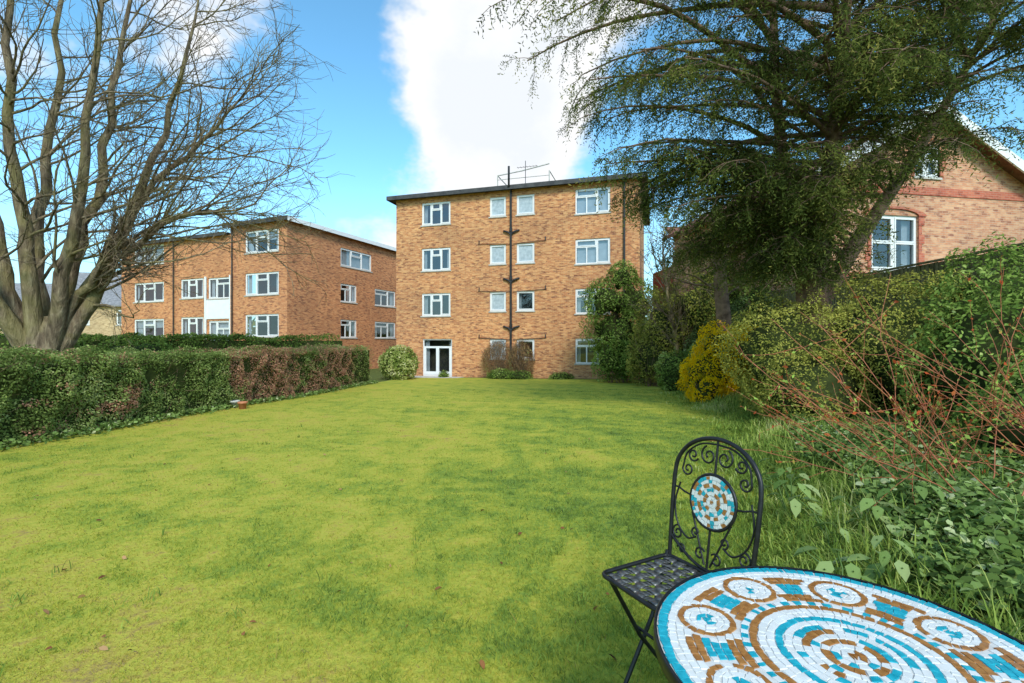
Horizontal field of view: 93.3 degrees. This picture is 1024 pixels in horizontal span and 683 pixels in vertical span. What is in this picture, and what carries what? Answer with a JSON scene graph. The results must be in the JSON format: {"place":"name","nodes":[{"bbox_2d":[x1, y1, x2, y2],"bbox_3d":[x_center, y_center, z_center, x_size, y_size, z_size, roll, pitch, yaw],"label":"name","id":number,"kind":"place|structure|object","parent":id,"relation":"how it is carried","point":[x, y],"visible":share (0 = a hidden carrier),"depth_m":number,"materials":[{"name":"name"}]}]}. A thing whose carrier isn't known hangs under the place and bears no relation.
{"place":"outdoors","nodes":[
{"label":"outdoors","id":0,"kind":"place"},
{"bbox_2d":[248,317,256,335],"bbox_3d":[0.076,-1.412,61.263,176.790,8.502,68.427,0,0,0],"label":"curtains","id":1,"kind":"object","parent":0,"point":[253,328],"depth_m":70.78,"materials":[{"name":"green fabric"}]},
{"bbox_2d":[0,368,1022,682],"bbox_3d":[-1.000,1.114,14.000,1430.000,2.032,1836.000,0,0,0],"label":"ground","id":2,"kind":"structure","parent":0,"point":[426,386],"depth_m":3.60,"materials":[{"name":"green plant"}]},
{"bbox_2d":[0,329,172,364],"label":"laurel shrub","id":3,"kind":"object","parent":2,"relation":"on","point":[4,341],"visible":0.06,"depth_m":14.13,"materials":[{"name":"green plant"}]},
{"bbox_2d":[82,306,120,335],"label":"walls","id":4,"kind":"structure","parent":2,"relation":"on","point":[101,324],"depth_m":46.98,"materials":[{"name":"yellow brick"}]},
{"bbox_2d":[75,272,120,306],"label":"slate roof","id":5,"kind":"structure","parent":4,"relation":"on","point":[110,297],"depth_m":48.09,"materials":[{"name":"grey stone"}]},
{"bbox_2d":[86,310,120,335],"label":"windows","id":6,"kind":"structure","parent":4,"relation":"attached to","point":[118,323],"depth_m":47.30,"materials":[{"name":"white plastic"}]},
{"bbox_2d":[0,332,341,360],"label":"garden hedge","id":7,"kind":"object","parent":2,"relation":"on","point":[201,341],"visible":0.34,"depth_m":20.40,"materials":[{"name":"green plant"}]},
{"bbox_2d":[0,0,351,364],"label":"bare tree","id":8,"kind":"object","parent":2,"relation":"on","point":[37,317],"visible":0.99,"depth_m":11.54,"materials":[{"name":"brown plant"}]},
{"bbox_2d":[0,343,373,444],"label":"boundary hedge","id":9,"kind":"object","parent":2,"relation":"on","point":[47,390],"visible":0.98,"depth_m":9.41,"materials":[{"name":"green plant"}]},
{"bbox_2d":[0,380,378,451],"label":"ivy edging","id":10,"kind":"object","parent":2,"relation":"on","point":[127,422],"visible":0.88,"depth_m":8.95,"materials":[{"name":"green plant"}]},
{"bbox_2d":[230,400,239,407],"bbox_3d":[-6.700,1.513,11.700,0.220,0.170,0.220,0,0,0],"label":"grey stone pot","id":11,"kind":"object","parent":2,"relation":"on","point":[233,402],"visible":0.75,"depth_m":11.63,"materials":[{"name":"grey stone"}]},
{"bbox_2d":[237,401,247,408],"bbox_3d":[-6.350,1.503,11.400,0.220,0.170,0.220,0,0,0],"label":"terracotta pot","id":12,"kind":"object","parent":2,"relation":"on","point":[242,404],"visible":1,"depth_m":11.33,"materials":[{"name":"orange ceramic"}]},
{"bbox_2d":[121,220,395,368],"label":"walls","id":13,"kind":"structure","parent":2,"relation":"on","point":[306,312],"depth_m":33.31,"materials":[{"name":"brown brick"}]},
{"bbox_2d":[173,229,232,338],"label":"downpipes","id":14,"kind":"object","parent":13,"relation":"attached to","point":[231,287],"visible":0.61,"depth_m":31.73,"materials":[{"name":"brown metal"}]},
{"bbox_2d":[145,215,286,251],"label":"flat roof","id":15,"kind":"structure","parent":13,"relation":"on","point":[207,234],"depth_m":32.20,"materials":[{"name":"concrete"}]},
{"bbox_2d":[287,215,395,250],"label":"fascia","id":16,"kind":"structure","parent":15,"relation":"attached to","point":[321,227],"depth_m":33.78,"materials":[{"name":"white plastic"}]},
{"bbox_2d":[204,275,229,333],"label":"white panels","id":17,"kind":"object","parent":13,"relation":"attached to","point":[216,309],"visible":0.48,"depth_m":32.52,"materials":[{"name":"plastic"}]},
{"bbox_2d":[133,229,395,340],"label":"windows","id":18,"kind":"structure","parent":13,"relation":"attached to","point":[267,284],"depth_m":34.12,"materials":[{"name":"white plastic"}]},
{"bbox_2d":[377,344,418,379],"bbox_3d":[-5.990,1.093,25.591,2.254,1.910,2.029,0,0,0],"label":"round variegated shrub","id":19,"kind":"object","parent":2,"relation":"on","point":[399,361],"visible":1,"depth_m":25.03,"materials":[{"name":"green plant"}]},
{"bbox_2d":[34,402,795,668],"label":"fallen leaves","id":20,"kind":"object","parent":2,"relation":"on","point":[481,662],"visible":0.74,"depth_m":2.45,"materials":[{"name":"brown plant"}]},
{"bbox_2d":[480,338,535,373],"bbox_3d":[-0.192,0.916,26.767,3.196,2.250,1.443,0,0,16],"label":"brown shrub","id":21,"kind":"object","parent":2,"relation":"on","point":[518,365],"visible":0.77,"depth_m":26.48,"materials":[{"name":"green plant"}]},
{"bbox_2d":[386,161,649,379],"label":"brick apartment block","id":22,"kind":"structure","parent":2,"relation":"on","point":[478,270],"depth_m":27.08,"materials":[{"name":"brick"}]},
{"bbox_2d":[421,187,610,376],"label":"windows","id":23,"kind":"structure","parent":22,"relation":"in","point":[437,353],"depth_m":27.24,"materials":[{"name":"white plastic"}]},
{"bbox_2d":[579,259,660,382],"bbox_3d":[5.269,-0.945,22.562,4.358,5.751,3.115,0,0,0],"label":"evergreen tree","id":24,"kind":"object","parent":2,"relation":"on","point":[611,331],"visible":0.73,"depth_m":22.00,"materials":[{"name":"green plant"}]},
{"bbox_2d":[640,210,680,301],"bbox_3d":[8.178,-2.760,25.406,4.045,8.569,5.561,0,0,-42],"label":"bare ash tree","id":25,"kind":"object","parent":2,"relation":"on","point":[661,247],"visible":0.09,"depth_m":25.18,"materials":[{"name":"brown plant"}]},
{"bbox_2d":[653,266,672,305],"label":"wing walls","id":26,"kind":"structure","parent":2,"relation":"on","point":[657,283],"depth_m":27.39,"materials":[{"name":"brown brick"}]},
{"bbox_2d":[627,209,713,354],"bbox_3d":[6.417,-1.830,19.284,4.326,7.247,4.467,0,0,-34],"label":"bare ash tree","id":27,"kind":"object","parent":2,"relation":"on","point":[669,316],"visible":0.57,"depth_m":19.15,"materials":[{"name":"brown plant"}]},
{"bbox_2d":[625,255,734,386],"bbox_3d":[6.771,-0.903,20.034,4.325,5.564,3.392,0,0,0],"label":"olive shrub","id":28,"kind":"object","parent":2,"relation":"on","point":[649,352],"visible":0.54,"depth_m":19.50,"materials":[{"name":"green plant"}]},
{"bbox_2d":[653,334,710,390],"bbox_3d":[6.457,0.849,16.868,2.908,2.285,1.869,0,0,11],"label":"box shrub","id":29,"kind":"object","parent":2,"relation":"on","point":[669,371],"visible":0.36,"depth_m":16.94,"materials":[{"name":"green plant"}]},
{"bbox_2d":[602,436,763,682],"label":"mosaic bistro chair","id":30,"kind":"object","parent":2,"relation":"on","point":[713,502],"visible":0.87,"depth_m":1.78,"materials":[{"name":"black metal"}]},
{"bbox_2d":[675,319,758,402],"bbox_3d":[6.150,0.542,13.875,3.624,2.366,1.973,0,0,-30],"label":"golden shrub","id":31,"kind":"object","parent":2,"relation":"on","point":[704,378],"visible":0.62,"depth_m":13.37,"materials":[{"name":"yellow plant"}]},
{"bbox_2d":[669,195,779,382],"bbox_3d":[6.544,-1.940,15.516,3.486,7.092,2.882,0,0,0],"label":"reddish trunk tree","id":32,"kind":"object","parent":2,"relation":"on","point":[722,308],"visible":0.3,"depth_m":15.05,"materials":[{"name":"brown plant"}]},
{"bbox_2d":[686,247,776,332],"bbox_3d":[9.358,-1.466,18.270,3.149,5.017,6.243,0,0,-41],"label":"holly tree","id":33,"kind":"object","parent":2,"relation":"on","point":[733,298],"visible":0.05,"depth_m":18.55,"materials":[{"name":"green plant"}]},
{"bbox_2d":[683,295,783,354],"bbox_3d":[8.214,-0.067,17.558,2.131,3.168,4.179,0,0,-33],"label":"dark conifer shrub","id":34,"kind":"object","parent":2,"relation":"on","point":[733,307],"visible":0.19,"depth_m":17.26,"materials":[{"name":"green plant"}]},
{"bbox_2d":[475,0,1023,327],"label":"conifer tree","id":35,"kind":"object","parent":2,"relation":"on","point":[877,68],"visible":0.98,"depth_m":8.52,"materials":[{"name":"green plant"}]},
{"bbox_2d":[653,566,1023,682],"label":"mosaic table","id":36,"kind":"object","parent":2,"relation":"on","point":[758,624],"visible":1,"depth_m":0.99,"materials":[{"name":"tile"}]},
{"bbox_2d":[654,378,1023,641],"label":"border grass tufts","id":37,"kind":"object","parent":2,"relation":"on","point":[837,511],"visible":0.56,"depth_m":3.58,"materials":[{"name":"green plant"}]},
{"bbox_2d":[709,268,975,424],"bbox_3d":[6.005,0.157,8.681,4.540,3.000,3.310,0,0,30],"label":"variegated shrub","id":38,"kind":"object","parent":2,"relation":"on","point":[770,336],"visible":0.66,"depth_m":8.22,"materials":[{"name":"green plant"}]},
{"bbox_2d":[674,123,1023,353],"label":"walls","id":39,"kind":"structure","parent":2,"relation":"on","point":[951,223],"depth_m":16.17,"materials":[{"name":"brick"}]},
{"bbox_2d":[662,101,1023,238],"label":"tiled roof","id":40,"kind":"structure","parent":39,"relation":"on","point":[1012,170],"depth_m":16.25,"materials":[{"name":"ceramic"}]},
{"bbox_2d":[818,100,1023,172],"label":"bargeboards","id":41,"kind":"object","parent":40,"relation":"attached to","point":[1019,164],"visible":0.21,"depth_m":15.75,"materials":[{"name":"white plastic"}]},
{"bbox_2d":[870,145,941,271],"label":"windows","id":42,"kind":"structure","parent":39,"relation":"attached to","point":[904,242],"depth_m":15.93,"materials":[{"name":"white plastic"}]},
{"bbox_2d":[842,138,1023,278],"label":"red brick trim","id":43,"kind":"structure","parent":39,"relation":"attached to","point":[945,192],"depth_m":15.89,"materials":[{"name":"brick"}]},
{"bbox_2d":[712,255,1023,516],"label":"dogwood shrub","id":44,"kind":"object","parent":2,"relation":"on","point":[898,409],"visible":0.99,"depth_m":3.93,"materials":[{"name":"brown plant"}]},
{"bbox_2d":[759,457,1023,585],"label":"broad leaved plant","id":45,"kind":"object","parent":2,"relation":"on","point":[854,571],"visible":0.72,"depth_m":3.03,"materials":[{"name":"green plant"}]},
{"bbox_2d":[763,242,1023,324],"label":"wooden fence","id":46,"kind":"object","parent":2,"relation":"on","point":[935,266],"visible":0.14,"depth_m":11.03,"materials":[{"name":"brown wood"}]},
{"bbox_2d":[783,404,1023,634],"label":"ivy ground cover","id":47,"kind":"object","parent":2,"relation":"on","point":[968,484],"visible":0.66,"depth_m":3.14,"materials":[{"name":"green plant"}]},
{"bbox_2d":[886,231,1023,468],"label":"viburnum shrub","id":48,"kind":"object","parent":2,"relation":"on","point":[981,312],"visible":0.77,"depth_m":6.43,"materials":[{"name":"green plant"}]},
{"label":"walls","id":49,"kind":"object","parent":2,"relation":"on","visible":0},
{"bbox_2d":[15,283,51,300],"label":"slate roof","id":50,"kind":"structure","parent":49,"relation":"on","point":[18,287],"depth_m":56.02,"materials":[{"name":"grey stone"}]},
{"bbox_2d":[0,0,1023,326],"label":"sky","id":51,"kind":"structure","parent":0,"point":[421,103],"materials":[{"name":"blue"}]}
]}

